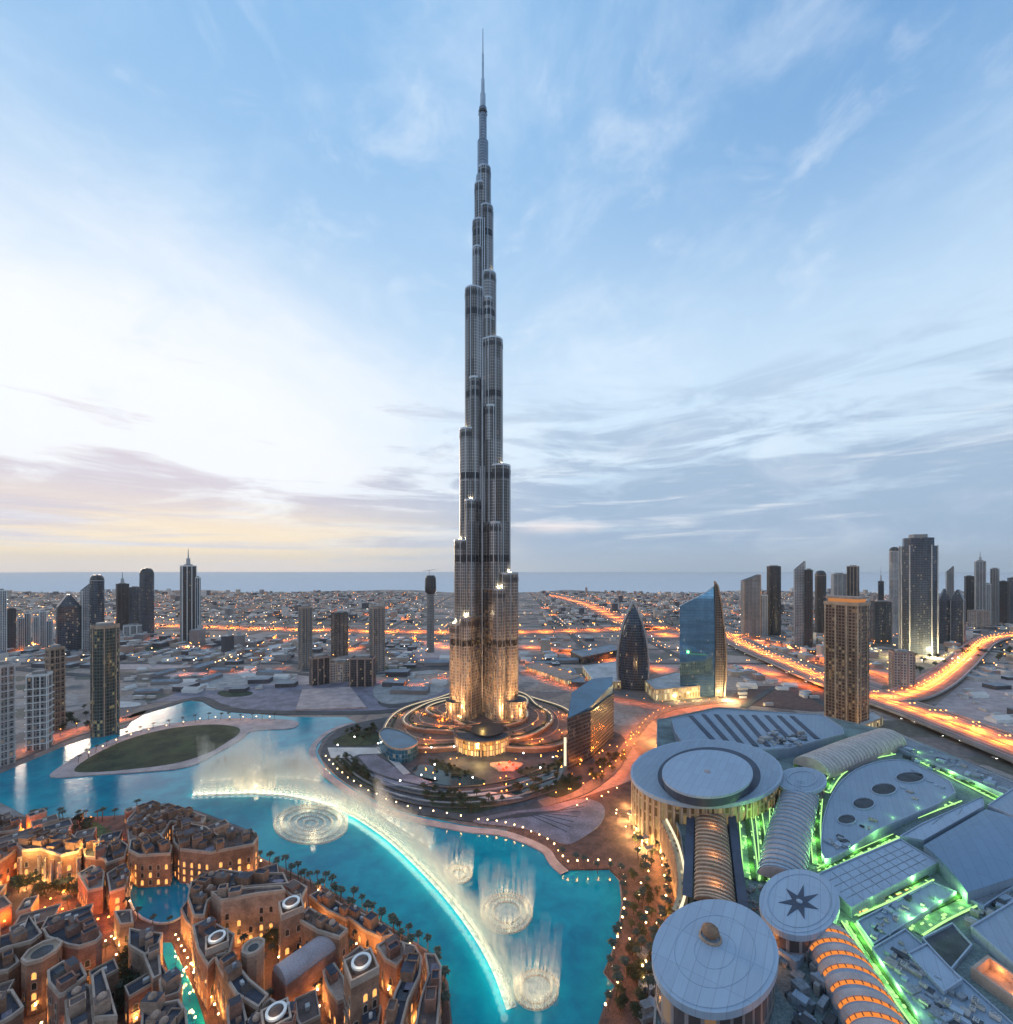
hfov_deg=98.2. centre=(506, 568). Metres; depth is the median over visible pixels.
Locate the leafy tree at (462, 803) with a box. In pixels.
[458,799,464,805]
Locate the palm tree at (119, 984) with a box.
[115,979,125,988]
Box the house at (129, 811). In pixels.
[124,804,139,824]
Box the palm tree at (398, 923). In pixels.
[395,921,402,927]
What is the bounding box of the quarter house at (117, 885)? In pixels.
[106,863,130,915]
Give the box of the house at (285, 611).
[282,604,288,615]
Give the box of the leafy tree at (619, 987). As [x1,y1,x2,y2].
[615,982,626,992]
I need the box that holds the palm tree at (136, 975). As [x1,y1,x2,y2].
[133,973,141,978]
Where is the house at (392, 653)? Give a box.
[389,651,401,654]
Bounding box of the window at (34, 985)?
[30,982,36,991]
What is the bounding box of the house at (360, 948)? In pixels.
[343,945,364,974]
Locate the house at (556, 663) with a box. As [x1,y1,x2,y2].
[551,661,559,666]
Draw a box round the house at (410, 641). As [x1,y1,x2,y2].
[402,638,413,645]
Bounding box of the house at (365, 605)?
[362,601,368,608]
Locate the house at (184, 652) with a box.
[181,649,192,654]
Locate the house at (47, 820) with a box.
[31,814,58,828]
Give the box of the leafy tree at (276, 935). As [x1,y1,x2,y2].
[273,929,278,939]
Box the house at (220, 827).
[207,819,228,833]
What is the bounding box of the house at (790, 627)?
[788,624,793,631]
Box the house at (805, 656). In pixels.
[797,652,814,660]
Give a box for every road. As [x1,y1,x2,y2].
[15,666,447,676]
[15,710,146,760]
[124,697,399,717]
[145,650,297,663]
[518,656,584,676]
[520,667,675,706]
[537,700,727,805]
[549,594,677,634]
[739,685,823,707]
[753,640,887,679]
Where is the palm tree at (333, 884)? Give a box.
[330,881,337,896]
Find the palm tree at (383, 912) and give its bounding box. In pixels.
[378,908,385,922]
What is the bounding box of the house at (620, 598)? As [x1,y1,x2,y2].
[618,593,622,602]
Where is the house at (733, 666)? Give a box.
[731,664,743,668]
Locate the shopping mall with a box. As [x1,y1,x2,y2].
[636,707,1012,1023]
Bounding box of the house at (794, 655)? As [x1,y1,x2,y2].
[787,652,799,658]
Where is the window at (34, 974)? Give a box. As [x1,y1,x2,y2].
[30,972,37,980]
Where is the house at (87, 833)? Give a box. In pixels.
[74,827,96,843]
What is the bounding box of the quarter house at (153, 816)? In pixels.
[126,800,205,847]
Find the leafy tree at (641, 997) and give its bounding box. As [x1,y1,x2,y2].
[638,993,646,1000]
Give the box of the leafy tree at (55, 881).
[52,876,63,890]
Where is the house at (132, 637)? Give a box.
[124,635,134,640]
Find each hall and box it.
[172,682,199,690]
[224,659,243,664]
[229,686,249,691]
[248,676,272,683]
[272,936,348,1000]
[275,680,297,687]
[382,679,407,686]
[386,669,410,676]
[404,663,416,666]
[525,662,582,685]
[558,648,571,651]
[571,644,616,663]
[571,677,585,686]
[582,661,620,688]
[631,739,782,851]
[652,899,815,1023]
[759,869,839,961]
[779,767,826,800]
[860,711,882,727]
[982,682,1011,689]
[1007,707,1012,713]
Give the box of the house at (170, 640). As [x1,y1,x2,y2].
[162,638,176,645]
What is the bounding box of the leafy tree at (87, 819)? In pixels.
[80,817,92,825]
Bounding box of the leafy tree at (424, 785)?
[420,781,427,787]
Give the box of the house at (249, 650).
[245,648,256,652]
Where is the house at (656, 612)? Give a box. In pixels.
[653,608,660,616]
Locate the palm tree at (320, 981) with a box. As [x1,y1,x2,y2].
[318,978,322,997]
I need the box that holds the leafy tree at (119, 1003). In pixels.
[116,996,123,1012]
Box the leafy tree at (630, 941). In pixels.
[626,938,634,955]
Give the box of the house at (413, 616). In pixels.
[411,612,415,620]
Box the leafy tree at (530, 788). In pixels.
[529,783,535,792]
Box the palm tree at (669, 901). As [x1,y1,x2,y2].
[663,896,673,909]
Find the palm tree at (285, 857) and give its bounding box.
[281,854,288,871]
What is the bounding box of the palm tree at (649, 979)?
[642,974,654,997]
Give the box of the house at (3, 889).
[0,884,6,896]
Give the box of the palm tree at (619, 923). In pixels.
[615,921,622,935]
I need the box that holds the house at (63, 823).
[43,818,72,833]
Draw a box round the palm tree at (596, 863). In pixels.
[593,861,599,873]
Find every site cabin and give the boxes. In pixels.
[124,677,134,680]
[133,695,144,698]
[205,687,216,690]
[438,673,446,676]
[738,691,746,694]
[763,681,773,684]
[763,702,773,705]
[766,679,778,682]
[799,693,807,697]
[809,695,819,698]
[956,692,968,697]
[962,688,973,691]
[978,707,988,711]
[991,712,1002,714]
[1003,723,1012,726]
[1005,692,1012,695]
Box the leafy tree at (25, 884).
[21,879,30,889]
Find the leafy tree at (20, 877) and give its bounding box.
[8,874,24,890]
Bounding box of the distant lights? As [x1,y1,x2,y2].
[6,593,1012,662]
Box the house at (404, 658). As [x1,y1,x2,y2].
[395,655,408,661]
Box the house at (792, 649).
[783,646,795,651]
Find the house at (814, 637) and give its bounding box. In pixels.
[813,632,815,643]
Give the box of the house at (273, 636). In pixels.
[266,634,277,638]
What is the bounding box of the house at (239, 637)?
[234,631,244,646]
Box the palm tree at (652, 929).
[648,926,657,932]
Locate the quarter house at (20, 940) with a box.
[0,915,41,989]
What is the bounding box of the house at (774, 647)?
[769,645,782,650]
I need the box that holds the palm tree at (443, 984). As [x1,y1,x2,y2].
[441,982,445,1002]
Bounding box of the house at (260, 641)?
[256,639,263,644]
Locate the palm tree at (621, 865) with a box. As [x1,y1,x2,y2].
[617,862,624,878]
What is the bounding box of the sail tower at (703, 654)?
[680,581,726,696]
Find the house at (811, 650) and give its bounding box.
[807,648,815,654]
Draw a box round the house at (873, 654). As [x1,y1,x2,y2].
[869,649,877,657]
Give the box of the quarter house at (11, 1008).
[0,989,23,1023]
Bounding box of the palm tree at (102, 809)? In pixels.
[98,807,107,820]
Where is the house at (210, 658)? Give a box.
[203,655,215,660]
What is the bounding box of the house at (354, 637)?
[350,634,357,640]
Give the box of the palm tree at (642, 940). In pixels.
[637,935,646,951]
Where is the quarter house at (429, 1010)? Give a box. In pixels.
[415,953,441,1023]
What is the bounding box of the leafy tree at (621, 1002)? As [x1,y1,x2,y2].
[614,996,625,1010]
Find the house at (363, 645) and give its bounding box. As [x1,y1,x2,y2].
[359,642,368,647]
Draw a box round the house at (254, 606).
[250,602,257,610]
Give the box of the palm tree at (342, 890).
[337,887,345,902]
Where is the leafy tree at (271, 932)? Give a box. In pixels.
[264,927,278,941]
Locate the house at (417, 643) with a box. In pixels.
[412,641,419,647]
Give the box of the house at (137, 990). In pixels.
[124,964,165,1023]
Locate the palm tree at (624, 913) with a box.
[621,910,627,924]
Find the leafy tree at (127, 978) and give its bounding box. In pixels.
[121,972,133,987]
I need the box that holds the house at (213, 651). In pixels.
[206,650,219,653]
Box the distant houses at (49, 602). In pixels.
[6,587,1012,660]
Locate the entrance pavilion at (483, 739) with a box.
[453,722,510,756]
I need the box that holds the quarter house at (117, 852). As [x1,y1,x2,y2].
[103,836,127,887]
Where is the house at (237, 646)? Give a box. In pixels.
[234,644,242,649]
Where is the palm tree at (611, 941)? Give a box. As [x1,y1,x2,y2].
[607,938,617,957]
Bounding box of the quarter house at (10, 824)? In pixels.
[0,812,21,836]
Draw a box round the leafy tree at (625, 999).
[618,992,628,1006]
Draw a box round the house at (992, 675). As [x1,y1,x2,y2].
[979,672,1000,679]
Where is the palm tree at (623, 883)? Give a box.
[619,880,627,895]
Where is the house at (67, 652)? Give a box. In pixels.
[65,649,69,656]
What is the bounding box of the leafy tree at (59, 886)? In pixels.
[54,877,67,891]
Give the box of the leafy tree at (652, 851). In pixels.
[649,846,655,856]
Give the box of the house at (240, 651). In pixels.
[235,648,244,654]
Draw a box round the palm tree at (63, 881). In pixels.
[58,878,69,894]
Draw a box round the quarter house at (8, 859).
[0,839,16,884]
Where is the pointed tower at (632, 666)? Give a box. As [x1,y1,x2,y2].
[616,602,649,690]
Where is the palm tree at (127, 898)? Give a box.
[123,896,130,908]
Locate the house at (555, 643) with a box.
[551,642,559,645]
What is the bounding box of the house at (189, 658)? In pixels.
[182,656,198,660]
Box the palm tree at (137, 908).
[133,906,141,921]
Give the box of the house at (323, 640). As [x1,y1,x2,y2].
[319,637,329,642]
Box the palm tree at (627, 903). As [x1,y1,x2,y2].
[623,900,631,916]
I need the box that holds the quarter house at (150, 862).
[128,831,172,887]
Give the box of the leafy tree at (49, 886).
[39,881,54,897]
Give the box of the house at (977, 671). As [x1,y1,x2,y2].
[969,669,987,673]
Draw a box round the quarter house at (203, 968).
[192,916,234,1009]
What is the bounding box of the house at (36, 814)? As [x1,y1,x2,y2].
[26,808,46,828]
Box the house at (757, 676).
[751,672,764,679]
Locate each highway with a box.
[16,617,679,629]
[16,619,679,631]
[16,620,679,633]
[16,621,679,634]
[726,629,1012,743]
[726,635,1012,758]
[869,633,1012,701]
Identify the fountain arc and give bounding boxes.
[192,792,340,809]
[200,776,321,782]
[338,807,515,1009]
[373,811,430,848]
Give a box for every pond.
[413,764,484,787]
[503,765,564,794]
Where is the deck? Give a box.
[295,687,365,710]
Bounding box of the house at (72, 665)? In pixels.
[65,662,78,667]
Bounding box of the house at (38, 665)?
[31,662,44,667]
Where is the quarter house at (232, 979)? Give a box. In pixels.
[214,950,268,1023]
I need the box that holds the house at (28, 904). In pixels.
[15,894,38,921]
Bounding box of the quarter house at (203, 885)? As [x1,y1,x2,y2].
[187,867,288,952]
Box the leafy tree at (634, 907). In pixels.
[629,901,638,914]
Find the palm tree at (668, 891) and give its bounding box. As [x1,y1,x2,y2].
[664,888,672,897]
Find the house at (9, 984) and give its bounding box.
[0,979,14,990]
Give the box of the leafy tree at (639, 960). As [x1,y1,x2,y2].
[636,957,645,969]
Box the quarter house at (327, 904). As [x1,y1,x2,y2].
[309,890,349,927]
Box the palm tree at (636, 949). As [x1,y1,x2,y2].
[632,946,640,959]
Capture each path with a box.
[171,939,219,1023]
[335,761,557,808]
[339,759,553,802]
[342,758,557,797]
[346,757,556,792]
[349,754,556,788]
[377,747,409,774]
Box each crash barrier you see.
[726,634,1012,745]
[727,629,1012,734]
[727,635,1012,747]
[727,642,1012,762]
[869,633,1004,692]
[896,637,1012,701]
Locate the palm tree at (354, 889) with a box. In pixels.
[350,886,358,898]
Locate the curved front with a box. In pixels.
[660,819,685,912]
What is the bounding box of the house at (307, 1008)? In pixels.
[295,989,320,1023]
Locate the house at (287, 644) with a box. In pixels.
[281,642,293,646]
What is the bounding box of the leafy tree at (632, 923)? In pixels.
[628,919,634,927]
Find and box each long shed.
[134,688,162,693]
[150,668,176,676]
[150,679,182,684]
[166,646,190,651]
[188,661,216,670]
[191,654,209,661]
[195,672,222,682]
[209,667,234,671]
[256,670,285,674]
[390,686,429,694]
[394,653,414,656]
[425,659,449,665]
[529,661,551,664]
[551,658,578,662]
[565,667,575,674]
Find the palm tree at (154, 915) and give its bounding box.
[149,913,156,925]
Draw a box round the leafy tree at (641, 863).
[639,859,647,871]
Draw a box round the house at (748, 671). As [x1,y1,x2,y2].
[740,668,756,674]
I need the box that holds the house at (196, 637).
[189,625,204,645]
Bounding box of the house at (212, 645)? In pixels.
[204,643,217,647]
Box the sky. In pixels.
[0,0,1012,571]
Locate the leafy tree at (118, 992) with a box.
[115,986,123,995]
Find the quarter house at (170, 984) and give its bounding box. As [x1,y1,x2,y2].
[159,967,182,1001]
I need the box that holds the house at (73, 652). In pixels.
[70,650,81,654]
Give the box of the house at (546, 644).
[541,635,550,651]
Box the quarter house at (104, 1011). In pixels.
[91,967,117,1023]
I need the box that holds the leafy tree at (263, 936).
[262,933,271,947]
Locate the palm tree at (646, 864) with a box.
[643,862,650,876]
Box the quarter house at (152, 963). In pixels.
[143,942,160,990]
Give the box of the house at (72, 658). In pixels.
[65,655,79,661]
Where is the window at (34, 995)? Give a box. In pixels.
[30,992,37,1001]
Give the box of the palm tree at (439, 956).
[436,951,442,960]
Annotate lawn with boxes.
[74,724,239,771]
[333,729,378,745]
[333,758,379,791]
[422,790,496,812]
[428,759,473,774]
[517,758,563,775]
[541,782,581,797]
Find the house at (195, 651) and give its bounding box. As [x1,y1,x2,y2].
[188,649,205,654]
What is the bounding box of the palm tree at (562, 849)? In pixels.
[559,846,564,862]
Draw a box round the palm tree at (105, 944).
[102,941,110,955]
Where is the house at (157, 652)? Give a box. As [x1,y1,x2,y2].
[149,650,165,654]
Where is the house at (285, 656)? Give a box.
[276,652,290,660]
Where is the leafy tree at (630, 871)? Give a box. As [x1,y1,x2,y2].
[628,867,636,878]
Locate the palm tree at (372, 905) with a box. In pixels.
[367,901,376,910]
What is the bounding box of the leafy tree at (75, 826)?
[73,821,78,833]
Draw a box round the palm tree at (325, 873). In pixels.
[322,870,330,886]
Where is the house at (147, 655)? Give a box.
[141,653,152,657]
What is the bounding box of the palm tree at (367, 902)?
[362,899,371,913]
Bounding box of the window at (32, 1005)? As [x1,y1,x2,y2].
[30,1002,37,1011]
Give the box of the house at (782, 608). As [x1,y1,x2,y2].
[781,602,783,613]
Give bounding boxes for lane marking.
[730,640,1009,752]
[734,644,1011,756]
[738,641,1009,746]
[888,635,1006,696]
[888,636,1005,698]
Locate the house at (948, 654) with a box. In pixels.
[944,652,960,656]
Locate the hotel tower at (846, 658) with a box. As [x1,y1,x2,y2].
[823,595,870,723]
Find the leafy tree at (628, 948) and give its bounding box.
[624,944,632,954]
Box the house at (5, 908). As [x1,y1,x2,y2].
[0,895,11,927]
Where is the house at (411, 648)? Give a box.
[407,644,416,650]
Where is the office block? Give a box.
[564,677,613,770]
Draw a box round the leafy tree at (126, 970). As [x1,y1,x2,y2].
[118,967,131,978]
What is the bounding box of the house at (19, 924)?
[9,916,36,930]
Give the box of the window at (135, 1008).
[132,1003,138,1013]
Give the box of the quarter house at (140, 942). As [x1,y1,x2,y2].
[128,926,162,974]
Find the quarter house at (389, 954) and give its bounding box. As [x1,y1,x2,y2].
[376,934,403,997]
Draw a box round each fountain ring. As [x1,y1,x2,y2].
[234,777,275,792]
[273,805,347,844]
[444,865,471,883]
[480,892,532,934]
[513,969,558,1010]
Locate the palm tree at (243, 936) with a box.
[238,933,248,943]
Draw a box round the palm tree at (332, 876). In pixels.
[328,873,336,891]
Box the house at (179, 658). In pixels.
[171,655,187,660]
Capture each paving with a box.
[358,754,437,785]
[473,799,604,844]
[485,801,587,831]
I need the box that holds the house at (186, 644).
[178,643,191,647]
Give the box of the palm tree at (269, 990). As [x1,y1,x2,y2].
[265,987,273,998]
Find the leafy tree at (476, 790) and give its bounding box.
[473,787,480,795]
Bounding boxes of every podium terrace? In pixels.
[383,690,568,752]
[402,691,553,742]
[425,694,528,730]
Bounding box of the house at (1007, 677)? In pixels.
[1001,674,1012,679]
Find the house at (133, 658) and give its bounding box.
[128,655,142,660]
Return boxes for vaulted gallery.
[757,780,819,877]
[793,728,906,778]
[808,924,907,1023]
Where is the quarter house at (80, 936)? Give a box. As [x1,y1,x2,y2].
[42,910,101,983]
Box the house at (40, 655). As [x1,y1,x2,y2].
[33,652,44,657]
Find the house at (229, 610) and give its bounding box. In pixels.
[225,606,233,615]
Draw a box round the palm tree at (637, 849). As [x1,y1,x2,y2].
[633,847,639,859]
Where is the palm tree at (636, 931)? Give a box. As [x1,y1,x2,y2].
[632,927,639,945]
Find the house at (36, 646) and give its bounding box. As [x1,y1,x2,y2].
[24,644,41,649]
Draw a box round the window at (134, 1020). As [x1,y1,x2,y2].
[132,1013,138,1023]
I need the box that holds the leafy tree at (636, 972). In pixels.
[629,963,639,981]
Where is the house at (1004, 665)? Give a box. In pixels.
[995,663,1012,667]
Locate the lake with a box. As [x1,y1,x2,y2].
[0,701,620,1023]
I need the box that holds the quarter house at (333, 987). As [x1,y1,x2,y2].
[322,962,343,1023]
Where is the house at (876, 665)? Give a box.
[869,662,883,667]
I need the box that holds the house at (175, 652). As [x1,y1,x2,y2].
[164,649,180,656]
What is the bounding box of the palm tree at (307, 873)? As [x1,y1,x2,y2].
[305,870,313,886]
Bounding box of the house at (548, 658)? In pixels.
[544,655,554,660]
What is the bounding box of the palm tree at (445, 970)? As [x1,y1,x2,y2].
[441,965,450,981]
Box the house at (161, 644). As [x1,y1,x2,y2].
[152,641,168,647]
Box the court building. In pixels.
[645,672,702,700]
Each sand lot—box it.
[120,664,191,668]
[120,674,197,679]
[120,701,140,707]
[133,647,164,652]
[149,681,449,710]
[156,672,207,676]
[169,679,209,686]
[203,669,289,687]
[217,690,252,696]
[238,670,273,678]
[255,644,297,649]
[260,676,308,684]
[373,678,445,703]
[376,670,426,675]
[378,700,419,707]
[385,666,417,669]
[388,650,449,657]
[394,642,449,649]
[409,657,438,659]
[413,664,449,668]
[420,670,437,674]
[726,686,823,710]
[935,668,1012,732]
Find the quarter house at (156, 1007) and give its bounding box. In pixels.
[140,991,187,1023]
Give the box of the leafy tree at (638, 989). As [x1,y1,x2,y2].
[632,985,644,1000]
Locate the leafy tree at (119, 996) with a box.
[114,992,123,1009]
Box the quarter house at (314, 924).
[299,907,347,973]
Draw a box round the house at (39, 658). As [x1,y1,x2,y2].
[33,657,44,660]
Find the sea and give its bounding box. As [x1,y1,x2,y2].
[0,572,1012,594]
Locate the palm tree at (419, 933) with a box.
[415,929,422,946]
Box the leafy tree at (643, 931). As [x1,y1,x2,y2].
[636,922,647,935]
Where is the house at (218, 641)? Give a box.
[213,638,220,645]
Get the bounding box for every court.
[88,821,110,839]
[328,748,381,757]
[468,791,522,800]
[490,761,522,771]
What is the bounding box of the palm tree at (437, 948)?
[433,945,441,951]
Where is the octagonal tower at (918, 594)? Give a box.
[899,534,938,655]
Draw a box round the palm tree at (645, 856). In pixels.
[641,854,648,868]
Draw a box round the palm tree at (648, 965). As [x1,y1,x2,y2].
[643,961,652,973]
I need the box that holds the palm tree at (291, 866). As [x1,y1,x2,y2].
[288,864,295,879]
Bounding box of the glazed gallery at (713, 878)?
[694,813,735,902]
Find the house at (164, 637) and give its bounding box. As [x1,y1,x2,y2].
[159,634,170,640]
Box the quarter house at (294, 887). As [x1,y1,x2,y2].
[284,879,306,910]
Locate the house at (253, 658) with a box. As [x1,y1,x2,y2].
[247,657,260,660]
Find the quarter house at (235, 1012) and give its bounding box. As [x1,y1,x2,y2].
[226,994,247,1023]
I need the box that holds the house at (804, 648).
[800,645,810,651]
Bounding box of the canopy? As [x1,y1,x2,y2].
[644,844,655,854]
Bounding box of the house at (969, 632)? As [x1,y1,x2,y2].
[966,628,972,637]
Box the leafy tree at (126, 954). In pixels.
[117,952,127,965]
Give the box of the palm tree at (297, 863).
[293,861,301,878]
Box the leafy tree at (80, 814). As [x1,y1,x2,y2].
[74,812,84,824]
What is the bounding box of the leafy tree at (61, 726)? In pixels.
[58,722,66,730]
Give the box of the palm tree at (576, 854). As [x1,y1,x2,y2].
[572,851,579,867]
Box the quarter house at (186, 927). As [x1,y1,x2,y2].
[180,901,191,949]
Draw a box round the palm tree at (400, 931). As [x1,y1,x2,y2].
[396,928,404,940]
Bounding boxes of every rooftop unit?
[870,933,877,940]
[893,915,898,921]
[894,965,901,973]
[900,960,907,966]
[918,997,928,1007]
[919,980,927,988]
[943,997,951,1007]
[952,1012,960,1022]
[969,1004,975,1012]
[971,995,978,1004]
[972,1016,979,1022]
[975,1002,985,1011]
[989,1010,1001,1022]
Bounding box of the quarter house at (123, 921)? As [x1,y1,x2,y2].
[114,909,133,952]
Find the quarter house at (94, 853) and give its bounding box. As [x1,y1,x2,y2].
[82,837,107,870]
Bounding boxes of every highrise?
[0,589,6,651]
[0,660,16,766]
[7,607,15,647]
[17,616,24,648]
[24,611,30,643]
[24,669,54,751]
[32,615,38,644]
[39,610,46,645]
[43,644,65,731]
[46,619,52,646]
[56,594,80,650]
[80,584,89,651]
[89,574,104,624]
[90,622,119,737]
[116,572,128,629]
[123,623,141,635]
[129,586,138,623]
[139,568,153,633]
[180,550,196,641]
[195,576,200,628]
[298,605,312,669]
[309,654,329,685]
[330,659,348,682]
[331,611,347,656]
[349,654,375,686]
[369,605,384,671]
[741,574,760,638]
[761,594,767,634]
[767,565,780,634]
[794,561,805,648]
[804,569,812,647]
[815,570,826,632]
[831,573,846,595]
[847,565,858,595]
[870,600,891,643]
[878,575,883,599]
[888,649,915,687]
[889,547,898,631]
[939,589,949,643]
[946,566,953,599]
[950,589,965,645]
[964,575,973,621]
[967,609,989,628]
[974,555,985,610]
[986,583,990,624]
[990,568,998,624]
[999,580,1006,622]
[1007,577,1012,623]
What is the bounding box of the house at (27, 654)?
[20,652,36,656]
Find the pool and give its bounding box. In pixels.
[131,873,188,921]
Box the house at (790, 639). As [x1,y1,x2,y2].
[786,636,793,642]
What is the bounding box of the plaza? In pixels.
[507,781,674,1023]
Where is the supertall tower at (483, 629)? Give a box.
[446,29,525,722]
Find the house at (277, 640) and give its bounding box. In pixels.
[270,638,282,642]
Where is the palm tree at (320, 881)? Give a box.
[316,878,325,889]
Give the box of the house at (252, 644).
[248,640,256,647]
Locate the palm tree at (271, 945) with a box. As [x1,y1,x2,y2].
[267,942,275,956]
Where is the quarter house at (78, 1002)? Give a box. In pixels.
[63,983,94,1023]
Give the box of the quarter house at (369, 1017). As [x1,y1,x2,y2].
[362,1004,381,1023]
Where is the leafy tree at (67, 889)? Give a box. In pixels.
[60,881,73,894]
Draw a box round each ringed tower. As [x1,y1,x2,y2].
[205,928,228,959]
[260,997,291,1023]
[278,893,303,960]
[343,947,379,1023]
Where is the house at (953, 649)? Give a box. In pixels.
[948,647,960,652]
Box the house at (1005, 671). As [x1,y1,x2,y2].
[997,668,1012,674]
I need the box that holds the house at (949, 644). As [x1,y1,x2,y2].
[944,641,960,646]
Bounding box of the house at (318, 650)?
[313,647,322,652]
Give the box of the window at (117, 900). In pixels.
[115,897,119,904]
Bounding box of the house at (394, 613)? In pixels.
[391,610,397,617]
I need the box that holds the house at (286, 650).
[276,649,290,651]
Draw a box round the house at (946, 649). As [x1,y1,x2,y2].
[945,645,963,651]
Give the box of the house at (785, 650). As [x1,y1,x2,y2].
[778,647,790,654]
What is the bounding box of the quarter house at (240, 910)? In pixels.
[211,883,285,946]
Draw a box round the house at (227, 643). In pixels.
[221,630,233,654]
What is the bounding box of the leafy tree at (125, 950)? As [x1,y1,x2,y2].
[117,945,127,961]
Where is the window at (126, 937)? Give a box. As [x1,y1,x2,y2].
[123,935,128,942]
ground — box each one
[0,590,1012,1023]
[1,813,450,1023]
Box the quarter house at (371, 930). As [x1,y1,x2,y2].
[347,904,393,953]
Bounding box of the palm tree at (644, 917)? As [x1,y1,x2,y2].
[640,914,648,927]
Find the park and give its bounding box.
[321,717,624,822]
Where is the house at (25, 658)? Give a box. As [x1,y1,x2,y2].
[15,656,35,661]
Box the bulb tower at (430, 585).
[423,569,435,652]
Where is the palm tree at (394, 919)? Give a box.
[389,915,398,932]
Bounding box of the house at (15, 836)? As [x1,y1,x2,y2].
[0,827,33,843]
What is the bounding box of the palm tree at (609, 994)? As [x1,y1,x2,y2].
[604,989,613,1010]
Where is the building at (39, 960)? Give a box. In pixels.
[20,937,62,1015]
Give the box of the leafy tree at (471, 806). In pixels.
[467,803,474,811]
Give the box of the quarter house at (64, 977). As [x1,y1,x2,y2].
[47,955,86,1023]
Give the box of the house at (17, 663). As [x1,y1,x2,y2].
[12,661,20,666]
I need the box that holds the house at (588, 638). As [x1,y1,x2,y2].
[583,637,593,640]
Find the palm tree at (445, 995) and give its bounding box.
[441,989,450,1017]
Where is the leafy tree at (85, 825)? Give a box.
[80,821,92,828]
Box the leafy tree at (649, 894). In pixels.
[646,891,654,900]
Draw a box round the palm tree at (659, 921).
[655,918,663,927]
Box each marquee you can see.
[121,684,136,689]
[137,667,148,669]
[161,658,176,661]
[181,686,203,692]
[244,666,257,669]
[261,656,273,662]
[273,674,290,678]
[413,648,424,651]
[431,679,447,684]
[439,655,449,659]
[519,651,528,654]
[521,657,530,660]
[736,682,757,688]
[775,686,788,690]
[781,682,797,687]
[964,692,989,697]
[984,714,1012,723]
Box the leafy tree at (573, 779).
[570,776,577,782]
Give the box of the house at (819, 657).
[815,654,823,660]
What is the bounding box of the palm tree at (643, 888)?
[639,886,647,900]
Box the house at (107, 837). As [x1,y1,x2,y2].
[100,829,122,844]
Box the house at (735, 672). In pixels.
[727,668,744,676]
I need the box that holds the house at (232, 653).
[225,650,236,657]
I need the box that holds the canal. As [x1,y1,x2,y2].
[163,943,204,1023]
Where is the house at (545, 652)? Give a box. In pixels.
[542,650,553,654]
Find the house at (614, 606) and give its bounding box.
[611,601,617,611]
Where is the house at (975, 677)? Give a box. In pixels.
[964,673,989,680]
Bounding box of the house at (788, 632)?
[782,630,793,634]
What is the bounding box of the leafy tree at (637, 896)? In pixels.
[633,889,642,902]
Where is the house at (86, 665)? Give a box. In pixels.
[79,662,89,667]
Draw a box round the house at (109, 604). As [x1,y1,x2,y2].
[105,602,113,607]
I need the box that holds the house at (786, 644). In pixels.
[782,641,793,647]
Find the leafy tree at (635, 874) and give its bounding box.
[631,871,638,880]
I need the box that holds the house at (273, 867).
[248,863,278,871]
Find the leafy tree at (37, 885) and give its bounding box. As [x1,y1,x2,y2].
[31,880,47,892]
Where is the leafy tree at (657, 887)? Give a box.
[653,884,661,895]
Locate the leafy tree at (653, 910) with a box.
[648,906,655,916]
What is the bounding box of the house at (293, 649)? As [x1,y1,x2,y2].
[284,647,296,651]
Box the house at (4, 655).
[0,650,8,660]
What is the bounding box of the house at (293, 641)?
[290,638,297,644]
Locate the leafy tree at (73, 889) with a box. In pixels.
[69,882,78,893]
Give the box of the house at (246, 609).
[241,606,249,611]
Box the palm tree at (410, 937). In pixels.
[406,933,414,943]
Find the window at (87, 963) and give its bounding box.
[84,959,90,968]
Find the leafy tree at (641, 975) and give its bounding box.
[638,970,646,983]
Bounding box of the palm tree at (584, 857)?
[581,854,587,869]
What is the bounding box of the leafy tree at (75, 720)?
[72,718,80,723]
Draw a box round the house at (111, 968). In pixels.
[89,958,118,1000]
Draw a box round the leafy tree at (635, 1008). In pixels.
[629,1000,642,1019]
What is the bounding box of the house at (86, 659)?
[80,657,89,660]
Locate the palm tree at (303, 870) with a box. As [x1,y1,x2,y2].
[299,868,307,880]
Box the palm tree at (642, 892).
[637,889,645,908]
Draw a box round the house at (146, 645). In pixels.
[139,643,151,647]
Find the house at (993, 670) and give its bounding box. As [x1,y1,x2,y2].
[983,668,1000,674]
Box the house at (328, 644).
[321,642,330,646]
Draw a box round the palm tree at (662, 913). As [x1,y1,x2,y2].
[658,910,666,917]
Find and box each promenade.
[50,718,298,777]
[309,722,568,874]
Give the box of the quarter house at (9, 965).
[0,948,19,997]
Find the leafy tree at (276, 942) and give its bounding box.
[269,938,278,952]
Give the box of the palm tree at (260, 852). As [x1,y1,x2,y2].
[258,850,262,865]
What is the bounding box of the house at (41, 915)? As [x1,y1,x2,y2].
[14,903,61,928]
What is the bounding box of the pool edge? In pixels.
[129,871,189,924]
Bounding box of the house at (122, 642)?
[120,640,128,644]
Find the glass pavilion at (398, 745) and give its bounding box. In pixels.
[379,727,417,762]
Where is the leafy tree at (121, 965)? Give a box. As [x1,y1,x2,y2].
[117,957,127,976]
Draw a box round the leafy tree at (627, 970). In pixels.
[626,964,635,978]
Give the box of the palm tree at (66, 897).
[61,895,71,909]
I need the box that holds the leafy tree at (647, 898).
[645,896,651,905]
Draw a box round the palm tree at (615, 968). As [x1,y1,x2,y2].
[611,964,619,971]
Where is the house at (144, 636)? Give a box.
[135,632,149,640]
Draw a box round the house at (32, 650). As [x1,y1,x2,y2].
[20,648,38,653]
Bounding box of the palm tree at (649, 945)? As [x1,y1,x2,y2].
[644,941,652,960]
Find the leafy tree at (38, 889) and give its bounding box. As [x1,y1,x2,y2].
[28,883,46,897]
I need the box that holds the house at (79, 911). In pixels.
[40,903,93,930]
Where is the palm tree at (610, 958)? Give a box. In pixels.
[606,954,613,970]

